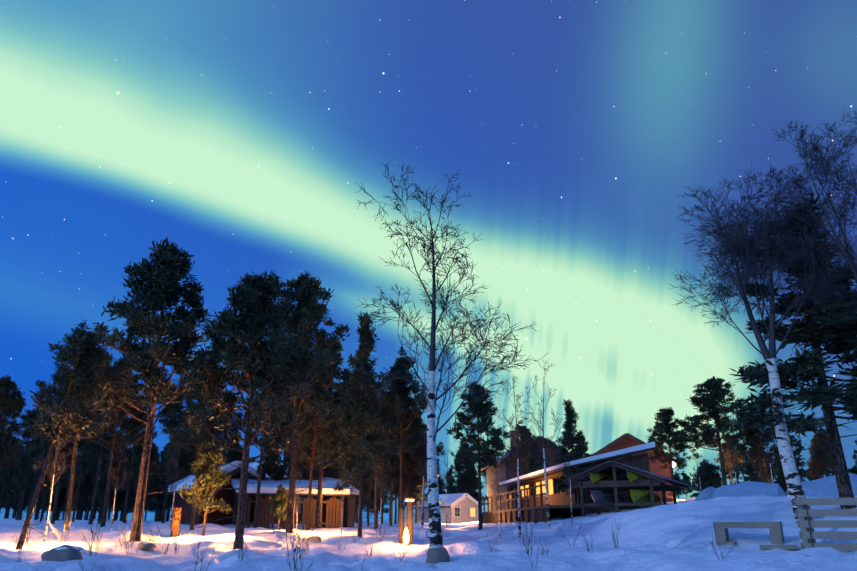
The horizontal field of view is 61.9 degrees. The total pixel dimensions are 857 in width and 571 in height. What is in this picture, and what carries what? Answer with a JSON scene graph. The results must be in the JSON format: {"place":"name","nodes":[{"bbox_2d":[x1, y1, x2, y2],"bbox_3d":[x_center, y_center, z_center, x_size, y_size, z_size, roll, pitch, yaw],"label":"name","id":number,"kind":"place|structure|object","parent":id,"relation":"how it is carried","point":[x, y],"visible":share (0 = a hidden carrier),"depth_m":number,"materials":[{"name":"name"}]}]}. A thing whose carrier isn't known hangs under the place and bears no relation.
{"place":"outdoors","nodes":[
{"label":"outdoors","id":0,"kind":"place"},
{"bbox_2d":[0,495,856,570],"bbox_3d":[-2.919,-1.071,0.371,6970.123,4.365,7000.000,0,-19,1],"label":"ground snow","id":1,"kind":"structure","parent":0,"point":[671,536],"depth_m":17.18,"materials":[{"name":"white snow"}]},
{"bbox_2d":[0,451,19,511],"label":"pine tree","id":2,"kind":"object","parent":1,"relation":"on","point":[8,475],"visible":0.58,"depth_m":44.35,"materials":[{"name":"green plant"}]},
{"bbox_2d":[0,447,30,518],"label":"pine tree","id":3,"kind":"object","parent":1,"relation":"on","point":[17,490],"visible":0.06,"depth_m":63.02,"materials":[{"name":"green plant"}]},
{"bbox_2d":[0,374,38,485],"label":"pine tree","id":4,"kind":"object","parent":1,"relation":"on","point":[11,399],"visible":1,"depth_m":23.61,"materials":[{"name":"green plant"}]},
{"bbox_2d":[11,448,38,519],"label":"pine tree","id":5,"kind":"object","parent":1,"relation":"on","point":[23,463],"visible":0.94,"depth_m":35.03,"materials":[{"name":"green plant"}]},
{"bbox_2d":[11,407,44,520],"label":"pine tree","id":6,"kind":"object","parent":1,"relation":"on","point":[30,416],"visible":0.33,"depth_m":38.77,"materials":[{"name":"green plant"}]},
{"bbox_2d":[8,488,49,519],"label":"pine tree","id":7,"kind":"object","parent":1,"relation":"on","point":[37,508],"visible":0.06,"depth_m":81.80,"materials":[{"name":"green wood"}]},
{"bbox_2d":[18,448,43,515],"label":"pine tree","id":8,"kind":"object","parent":1,"relation":"on","point":[35,478],"visible":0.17,"depth_m":43.79,"materials":[{"name":"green plant"}]},
{"bbox_2d":[33,452,63,521],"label":"pine tree","id":9,"kind":"object","parent":1,"relation":"on","point":[47,481],"visible":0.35,"depth_m":40.21,"materials":[{"name":"green plant"}]},
{"bbox_2d":[33,409,74,540],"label":"birch","id":10,"kind":"object","parent":1,"relation":"on","point":[54,466],"visible":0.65,"depth_m":18.40,"materials":[{"name":"white plant"}]},
{"bbox_2d":[24,410,94,523],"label":"pine tree","id":11,"kind":"object","parent":1,"relation":"on","point":[45,445],"visible":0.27,"depth_m":29.20,"materials":[{"name":"green plant"}]},
{"bbox_2d":[43,483,77,520],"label":"pine tree","id":12,"kind":"object","parent":1,"relation":"on","point":[62,492],"visible":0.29,"depth_m":66.11,"materials":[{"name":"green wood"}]},
{"bbox_2d":[41,545,83,561],"bbox_3d":[-5.977,4.398,11.697,0.618,0.287,0.537,0,-19,1],"label":"rock","id":13,"kind":"object","parent":1,"relation":"on","point":[62,553],"visible":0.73,"depth_m":11.53,"materials":[{"name":"stone"}]},
{"bbox_2d":[15,327,113,549],"bbox_3d":[-8.614,3.554,16.642,2.053,5.481,1.654,-12,-31,32],"label":"pine tree","id":14,"kind":"object","parent":1,"relation":"on","point":[80,345],"visible":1,"depth_m":17.00,"materials":[{"name":"green plant"}]},
{"bbox_2d":[32,319,130,530],"bbox_3d":[-10.370,4.090,21.038,2.542,6.563,2.749,-6,-19,8],"label":"pine tree","id":15,"kind":"object","parent":1,"relation":"on","point":[72,471],"visible":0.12,"depth_m":21.23,"materials":[{"name":"green plant"}]},
{"bbox_2d":[70,440,100,521],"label":"pine tree","id":16,"kind":"object","parent":1,"relation":"on","point":[84,464],"visible":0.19,"depth_m":42.48,"materials":[{"name":"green plant"}]},
{"bbox_2d":[71,469,100,519],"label":"pine tree","id":17,"kind":"object","parent":1,"relation":"on","point":[86,487],"visible":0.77,"depth_m":65.69,"materials":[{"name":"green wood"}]},
{"bbox_2d":[66,353,146,526],"bbox_3d":[-12.135,5.738,26.936,2.956,7.058,2.734,9,-21,-24],"label":"pine tree","id":18,"kind":"object","parent":1,"relation":"on","point":[132,424],"visible":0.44,"depth_m":27.34,"materials":[{"name":"green plant"}]},
{"bbox_2d":[87,444,129,523],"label":"pine tree","id":19,"kind":"object","parent":1,"relation":"on","point":[103,474],"visible":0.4,"depth_m":40.27,"materials":[{"name":"green plant"}]},
{"bbox_2d":[79,364,138,523],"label":"pine tree","id":20,"kind":"object","parent":1,"relation":"on","point":[93,445],"visible":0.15,"depth_m":33.31,"materials":[{"name":"green plant"}]},
{"bbox_2d":[104,444,129,530],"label":"birch","id":21,"kind":"object","parent":1,"relation":"on","point":[115,490],"visible":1,"depth_m":21.22,"materials":[{"name":"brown plant"}]},
{"bbox_2d":[108,481,134,512],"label":"pine tree","id":22,"kind":"object","parent":1,"relation":"on","point":[119,506],"visible":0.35,"depth_m":66.93,"materials":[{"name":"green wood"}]},
{"bbox_2d":[101,447,147,520],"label":"pine tree","id":23,"kind":"object","parent":1,"relation":"on","point":[132,498],"visible":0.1,"depth_m":66.91,"materials":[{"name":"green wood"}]},
{"bbox_2d":[117,459,139,521],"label":"pine tree","id":24,"kind":"object","parent":1,"relation":"on","point":[125,486],"visible":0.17,"depth_m":55.22,"materials":[{"name":"green plant"}]},
{"bbox_2d":[111,402,158,522],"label":"pine tree","id":25,"kind":"object","parent":1,"relation":"on","point":[130,454],"visible":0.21,"depth_m":40.71,"materials":[{"name":"green plant"}]},
{"bbox_2d":[123,435,166,488],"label":"pine tree","id":26,"kind":"object","parent":1,"relation":"on","point":[138,450],"visible":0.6,"depth_m":35.42,"materials":[{"name":"green plant"}]},
{"bbox_2d":[128,444,166,523],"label":"pine tree","id":27,"kind":"object","parent":1,"relation":"on","point":[154,485],"visible":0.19,"depth_m":39.52,"materials":[{"name":"green plant"}]},
{"bbox_2d":[82,237,218,541],"bbox_3d":[-7.044,2.605,18.695,3.691,8.339,3.765,7,-20,-21],"label":"pine tree","id":28,"kind":"object","parent":1,"relation":"on","point":[160,289],"visible":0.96,"depth_m":18.64,"materials":[{"name":"green plant"}]},
{"bbox_2d":[148,464,169,521],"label":"pine tree","id":29,"kind":"object","parent":1,"relation":"on","point":[158,495],"visible":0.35,"depth_m":72.09,"materials":[{"name":"green plant"}]},
{"bbox_2d":[144,475,174,521],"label":"pine tree","id":30,"kind":"object","parent":1,"relation":"on","point":[153,505],"visible":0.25,"depth_m":82.48,"materials":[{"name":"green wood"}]},
{"bbox_2d":[146,452,176,520],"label":"pine tree","id":31,"kind":"object","parent":1,"relation":"on","point":[170,496],"visible":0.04,"depth_m":79.57,"materials":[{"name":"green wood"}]},
{"bbox_2d":[154,383,192,523],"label":"pine tree","id":32,"kind":"object","parent":1,"relation":"on","point":[170,411],"visible":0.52,"depth_m":32.19,"materials":[{"name":"green plant"}]},
{"bbox_2d":[159,444,190,515],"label":"pine tree","id":33,"kind":"object","parent":1,"relation":"on","point":[183,463],"visible":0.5,"depth_m":48.62,"materials":[{"name":"green plant"}]},
{"bbox_2d":[164,435,186,527],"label":"birch","id":34,"kind":"object","parent":1,"relation":"on","point":[174,462],"visible":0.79,"depth_m":26.46,"materials":[{"name":"brown plant"}]},
{"bbox_2d":[170,508,181,536],"bbox_3d":[-7.574,7.210,21.395,0.247,1.050,0.260,0,-19,1],"label":"wooden post","id":35,"kind":"object","parent":1,"relation":"on","point":[176,518],"visible":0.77,"depth_m":21.34,"materials":[{"name":"brown wood"}]},
{"bbox_2d":[178,418,214,474],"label":"pine tree","id":36,"kind":"object","parent":1,"relation":"on","point":[194,457],"visible":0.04,"depth_m":50.19,"materials":[{"name":"green plant"}]},
{"bbox_2d":[165,380,230,530],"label":"pine tree","id":37,"kind":"object","parent":1,"relation":"on","point":[186,430],"visible":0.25,"depth_m":24.74,"materials":[{"name":"green plant"}]},
{"bbox_2d":[176,441,232,535],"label":"young pine","id":38,"kind":"object","parent":1,"relation":"on","point":[208,477],"visible":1,"depth_m":21.86,"materials":[{"name":"green plant"}]},
{"bbox_2d":[185,410,224,524],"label":"pine tree","id":39,"kind":"object","parent":1,"relation":"on","point":[192,453],"visible":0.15,"depth_m":36.90,"materials":[{"name":"green plant"}]},
{"bbox_2d":[168,461,265,525],"bbox_3d":[-11.679,12.072,40.048,4.709,4.005,5.530,12,-22,-32],"label":"red cabin","id":40,"kind":"object","parent":1,"relation":"on","point":[226,495],"visible":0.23,"depth_m":38.29,"materials":[{"name":"brown wood"}]},
{"bbox_2d":[214,387,244,464],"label":"pine tree","id":41,"kind":"object","parent":1,"relation":"on","point":[236,445],"visible":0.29,"depth_m":39.87,"materials":[{"name":"green plant"}]},
{"bbox_2d":[174,269,337,548],"bbox_3d":[-4.460,3.065,18.036,3.751,7.415,3.712,13,-22,-33],"label":"pine tree","id":42,"kind":"object","parent":1,"relation":"on","point":[253,321],"visible":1,"depth_m":17.97,"materials":[{"name":"green plant"}]},
{"bbox_2d":[240,386,292,527],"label":"pine tree","id":43,"kind":"object","parent":1,"relation":"on","point":[261,446],"visible":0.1,"depth_m":35.37,"materials":[{"name":"green plant"}]},
{"bbox_2d":[255,444,289,524],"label":"pine tree","id":44,"kind":"object","parent":1,"relation":"on","point":[270,460],"visible":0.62,"depth_m":39.15,"materials":[{"name":"green plant"}]},
{"bbox_2d":[266,483,288,529],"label":"young pine","id":45,"kind":"object","parent":1,"relation":"on","point":[281,493],"visible":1,"depth_m":28.04,"materials":[{"name":"green plant"}]},
{"bbox_2d":[256,397,310,521],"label":"pine tree","id":46,"kind":"object","parent":1,"relation":"on","point":[284,461],"visible":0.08,"depth_m":47.70,"materials":[{"name":"green plant"}]},
{"bbox_2d":[231,478,349,529],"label":"plank shed","id":47,"kind":"structure","parent":1,"relation":"on","point":[268,487],"depth_m":36.74,"materials":[{"name":"brown wood"}]},
{"bbox_2d":[237,270,349,533],"bbox_3d":[-5.210,4.277,26.908,4.267,10.396,4.183,5,-19,-15],"label":"pine tree","id":48,"kind":"object","parent":1,"relation":"on","point":[306,292],"visible":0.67,"depth_m":27.40,"materials":[{"name":"green plant"}]},
{"bbox_2d":[288,466,303,541],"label":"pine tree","id":49,"kind":"object","parent":1,"relation":"on","point":[294,488],"visible":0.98,"depth_m":21.23,"materials":[{"name":"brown plant"}]},
{"bbox_2d":[249,458,351,521],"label":"cabin","id":50,"kind":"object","parent":1,"relation":"on","point":[325,470],"depth_m":72.35,"materials":[{"name":"brown wood"}]},
{"bbox_2d":[290,426,319,498],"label":"pine tree","id":51,"kind":"object","parent":1,"relation":"on","point":[300,465],"visible":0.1,"depth_m":43.65,"materials":[{"name":"green plant"}]},
{"bbox_2d":[282,380,347,530],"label":"pine tree","id":52,"kind":"object","parent":1,"relation":"on","point":[315,429],"visible":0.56,"depth_m":31.42,"materials":[{"name":"green plant"}]},
{"bbox_2d":[289,337,361,528],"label":"pine tree","id":53,"kind":"object","parent":1,"relation":"on","point":[339,397],"visible":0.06,"depth_m":35.99,"materials":[{"name":"green plant"}]},
{"bbox_2d":[303,477,358,527],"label":"cabin","id":54,"kind":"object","parent":1,"relation":"on","point":[351,510],"visible":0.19,"depth_m":43.35,"materials":[{"name":"brown"}]},
{"bbox_2d":[328,370,371,527],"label":"pine tree","id":55,"kind":"object","parent":1,"relation":"on","point":[345,521],"visible":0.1,"depth_m":40.43,"materials":[{"name":"green plant"}]},
{"bbox_2d":[317,311,401,537],"bbox_3d":[-2.450,5.029,25.803,2.752,8.398,2.289,-12,-22,32],"label":"pine tree","id":56,"kind":"object","parent":1,"relation":"on","point":[354,419],"visible":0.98,"depth_m":25.76,"materials":[{"name":"green plant"}]},
{"bbox_2d":[355,485,379,523],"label":"tree","id":57,"kind":"object","parent":1,"relation":"on","point":[363,505],"visible":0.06,"depth_m":92.06,"materials":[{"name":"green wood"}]},
{"bbox_2d":[357,452,387,525],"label":"pine tree","id":58,"kind":"object","parent":1,"relation":"on","point":[373,480],"visible":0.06,"depth_m":52.77,"materials":[{"name":"green plant"}]},
{"bbox_2d":[350,390,411,528],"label":"pine tree","id":59,"kind":"object","parent":1,"relation":"on","point":[389,461],"visible":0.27,"depth_m":36.26,"materials":[{"name":"green plant"}]},
{"bbox_2d":[372,454,391,536],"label":"birch","id":60,"kind":"object","parent":1,"relation":"on","point":[382,471],"visible":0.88,"depth_m":26.44,"materials":[{"name":"brown plant"}]},
{"bbox_2d":[365,347,427,516],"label":"pine tree","id":61,"kind":"object","parent":1,"relation":"on","point":[401,390],"visible":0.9,"depth_m":29.55,"materials":[{"name":"green plant"}]},
{"bbox_2d":[383,432,426,519],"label":"pine tree","id":62,"kind":"object","parent":1,"relation":"on","point":[395,481],"visible":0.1,"depth_m":42.58,"materials":[{"name":"green plant"}]},
{"bbox_2d":[399,497,415,544],"bbox_3d":[-0.576,6.195,18.496,0.446,1.400,1.230,0,-19,1],"label":"lantern post","id":63,"kind":"object","parent":1,"relation":"on","point":[406,536],"visible":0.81,"depth_m":18.90,"materials":[{"name":"brown wood"}]},
{"bbox_2d":[386,408,441,519],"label":"pine tree","id":64,"kind":"object","parent":1,"relation":"on","point":[416,478],"visible":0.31,"depth_m":40.18,"materials":[{"name":"green plant"}]},
{"bbox_2d":[393,468,443,523],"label":"tree","id":65,"kind":"object","parent":1,"relation":"on","point":[417,494],"visible":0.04,"depth_m":82.54,"materials":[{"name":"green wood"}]},
{"bbox_2d":[409,418,440,528],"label":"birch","id":66,"kind":"object","parent":1,"relation":"on","point":[425,451],"visible":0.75,"depth_m":36.48,"materials":[{"name":"brown plant"}]},
{"bbox_2d":[419,418,445,526],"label":"pine tree","id":67,"kind":"object","parent":1,"relation":"on","point":[440,443],"visible":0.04,"depth_m":58.28,"materials":[{"name":"green plant"}]},
{"bbox_2d":[421,458,445,495],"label":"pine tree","id":68,"kind":"object","parent":1,"relation":"on","point":[441,481],"visible":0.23,"depth_m":113.09,"materials":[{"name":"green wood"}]},
{"bbox_2d":[426,547,449,562],"bbox_3d":[0.160,4.667,12.375,0.421,0.263,0.397,0,-19,1],"label":"rock","id":69,"kind":"object","parent":1,"relation":"on","point":[437,555],"visible":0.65,"depth_m":12.23,"materials":[{"name":"stone"}]},
{"bbox_2d":[438,448,452,526],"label":"birch","id":70,"kind":"object","parent":1,"relation":"on","point":[447,464],"visible":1,"depth_m":54.37,"materials":[{"name":"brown plant"}]},
{"bbox_2d":[414,493,477,523],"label":"white house","id":71,"kind":"structure","parent":1,"relation":"on","point":[462,507],"depth_m":95.44,"materials":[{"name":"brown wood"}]},
{"bbox_2d":[349,163,547,548],"bbox_3d":[0.513,1.546,14.087,3.986,7.749,3.667,12,-22,-32],"label":"birch","id":72,"kind":"object","parent":1,"relation":"on","point":[435,533],"visible":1,"depth_m":13.97,"materials":[{"name":"white plant"}]},
{"bbox_2d":[443,468,457,493],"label":"tree","id":73,"kind":"object","parent":1,"relation":"on","point":[450,488],"visible":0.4,"depth_m":143.81,"materials":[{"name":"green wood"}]},
{"bbox_2d":[447,442,477,492],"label":"pine tree","id":74,"kind":"object","parent":1,"relation":"on","point":[458,471],"visible":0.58,"depth_m":114.76,"materials":[{"name":"green plant"}]},
{"bbox_2d":[455,464,482,494],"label":"pine tree","id":75,"kind":"object","parent":1,"relation":"on","point":[469,489],"visible":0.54,"depth_m":114.37,"materials":[{"name":"green plant"}]},
{"bbox_2d":[454,475,486,505],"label":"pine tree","id":76,"kind":"object","parent":1,"relation":"on","point":[475,495],"visible":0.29,"depth_m":120.33,"materials":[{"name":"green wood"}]},
{"bbox_2d":[446,381,510,529],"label":"pine tree","id":77,"kind":"object","parent":1,"relation":"on","point":[481,410],"visible":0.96,"depth_m":36.41,"materials":[{"name":"green plant"}]},
{"bbox_2d":[489,455,510,544],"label":"birch","id":78,"kind":"object","parent":1,"relation":"on","point":[498,495],"visible":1,"depth_m":20.21,"materials":[{"name":"brown plant"}]},
{"bbox_2d":[493,375,536,538],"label":"birch","id":79,"kind":"object","parent":1,"relation":"on","point":[518,469],"visible":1,"depth_m":24.38,"materials":[{"name":"brown plant"}]},
{"bbox_2d":[505,419,547,491],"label":"pine tree","id":80,"kind":"object","parent":1,"relation":"on","point":[523,430],"visible":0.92,"depth_m":53.01,"materials":[{"name":"green plant"}]},
{"bbox_2d":[481,430,578,510],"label":"house block","id":81,"kind":"structure","parent":1,"relation":"on","point":[550,456],"depth_m":67.78,"materials":[{"name":"brown wood"}]},
{"bbox_2d":[517,360,563,528],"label":"birch","id":82,"kind":"object","parent":1,"relation":"on","point":[546,488],"visible":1,"depth_m":29.23,"materials":[{"name":"brown plant"}]},
{"bbox_2d":[482,441,654,523],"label":"lodge building","id":83,"kind":"structure","parent":1,"relation":"on","point":[532,495],"depth_m":40.87,"materials":[{"name":"brown wood"}]},
{"bbox_2d":[556,431,582,524],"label":"birch","id":84,"kind":"object","parent":1,"relation":"on","point":[565,474],"visible":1,"depth_m":27.41,"materials":[{"name":"brown plant"}]},
{"bbox_2d":[551,399,592,516],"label":"pine tree","id":85,"kind":"object","parent":1,"relation":"on","point":[570,414],"visible":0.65,"depth_m":39.45,"materials":[{"name":"green plant"}]},
{"bbox_2d":[563,460,688,516],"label":"pavilion","id":86,"kind":"structure","parent":1,"relation":"on","point":[604,482],"depth_m":33.12,"materials":[{"name":"brown wood"}]},
{"bbox_2d":[589,433,675,502],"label":"house block","id":87,"kind":"structure","parent":1,"relation":"on","point":[625,440],"depth_m":56.20,"materials":[{"name":"red wood siding"},{"name":"glass"},{"name":"snow"}]},
{"bbox_2d":[646,407,702,500],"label":"pine tree","id":88,"kind":"object","parent":1,"relation":"on","point":[678,440],"visible":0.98,"depth_m":46.13,"materials":[{"name":"green plant"}]},
{"bbox_2d":[686,458,721,493],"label":"tree","id":89,"kind":"object","parent":1,"relation":"on","point":[707,473],"visible":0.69,"depth_m":104.19,"materials":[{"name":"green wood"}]},
{"bbox_2d":[695,486,715,500],"bbox_3d":[12.824,9.553,32.413,1.557,0.873,2.996,-15,-24,37],"label":"snow mound","id":90,"kind":"object","parent":1,"relation":"on","point":[706,493],"visible":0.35,"depth_m":31.62,"materials":[{"name":"snow"}]},
{"bbox_2d":[675,376,751,484],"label":"pine tree","id":91,"kind":"object","parent":1,"relation":"on","point":[707,400],"visible":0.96,"depth_m":45.67,"materials":[{"name":"green plant"}]},
{"bbox_2d":[714,434,742,483],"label":"pine tree","id":92,"kind":"object","parent":1,"relation":"on","point":[727,464],"visible":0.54,"depth_m":61.91,"materials":[{"name":"green plant"}]},
{"bbox_2d":[710,481,787,498],"bbox_3d":[13.237,8.639,29.686,3.395,0.971,1.757,-17,-25,41],"label":"snow mound","id":93,"kind":"object","parent":1,"relation":"on","point":[747,488],"visible":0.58,"depth_m":29.29,"materials":[{"name":"snow"}]},
{"bbox_2d":[741,460,758,481],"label":"pine tree","id":94,"kind":"object","parent":1,"relation":"on","point":[752,475],"visible":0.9,"depth_m":75.27,"materials":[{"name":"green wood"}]},
{"bbox_2d":[731,401,780,482],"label":"pine tree","id":95,"kind":"object","parent":1,"relation":"on","point":[749,434],"visible":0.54,"depth_m":46.22,"materials":[{"name":"green plant"}]},
{"bbox_2d":[713,522,798,548],"bbox_3d":[7.266,5.551,15.891,1.737,0.560,0.925,-11,-22,30],"label":"bench","id":96,"kind":"object","parent":1,"relation":"on","point":[775,531],"visible":0.88,"depth_m":15.97,"materials":[{"name":"grey wood"}]},
{"bbox_2d":[669,162,856,522],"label":"birch","id":97,"kind":"object","parent":1,"relation":"on","point":[745,249],"visible":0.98,"depth_m":18.98,"materials":[{"name":"white plant"}]},
{"bbox_2d":[759,459,776,482],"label":"pine tree","id":98,"kind":"object","parent":1,"relation":"on","point":[767,471],"visible":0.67,"depth_m":54.84,"materials":[{"name":"green plant"}]},
{"bbox_2d":[774,463,787,494],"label":"tree","id":99,"kind":"object","parent":1,"relation":"on","point":[781,477],"visible":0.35,"depth_m":75.94,"materials":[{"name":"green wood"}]},
{"bbox_2d":[773,431,805,462],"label":"pine tree","id":100,"kind":"object","parent":1,"relation":"on","point":[799,444],"visible":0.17,"depth_m":48.98,"materials":[{"name":"green plant"}]},
{"bbox_2d":[728,192,856,508],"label":"pine tree","id":101,"kind":"object","parent":1,"relation":"on","point":[807,330],"visible":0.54,"depth_m":19.20,"materials":[{"name":"green plant"}]},
{"bbox_2d":[776,454,809,489],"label":"pine tree","id":102,"kind":"object","parent":1,"relation":"on","point":[803,473],"visible":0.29,"depth_m":76.72,"materials":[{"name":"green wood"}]},
{"bbox_2d":[738,111,856,283],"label":"birch","id":103,"kind":"object","parent":1,"relation":"on","point":[839,246],"visible":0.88,"depth_m":19.55,"materials":[{"name":"brown plant"}]},
{"bbox_2d":[807,445,831,477],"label":"pine tree","id":104,"kind":"object","parent":1,"relation":"on","point":[818,455],"visible":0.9,"depth_m":47.81,"materials":[{"name":"green plant"}]},
{"bbox_2d":[811,431,831,476],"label":"pine tree","id":105,"kind":"object","parent":1,"relation":"on","point":[820,437],"visible":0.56,"depth_m":49.55,"materials":[{"name":"green plant"}]},
{"bbox_2d":[792,497,856,552],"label":"pallet fence","id":106,"kind":"object","parent":1,"relation":"on","point":[807,525],"visible":0.83,"depth_m":14.06,"materials":[{"name":"grey wood"}]},
{"bbox_2d":[802,473,856,497],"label":"snow mound","id":107,"kind":"object","parent":1,"relation":"on","point":[824,487],"visible":0.46,"depth_m":27.06,"materials":[{"name":"snow"}]},
{"bbox_2d":[0,0,856,521],"label":"sky","id":108,"kind":"structure","parent":0,"point":[244,135],"materials":[{"name":"blue"}]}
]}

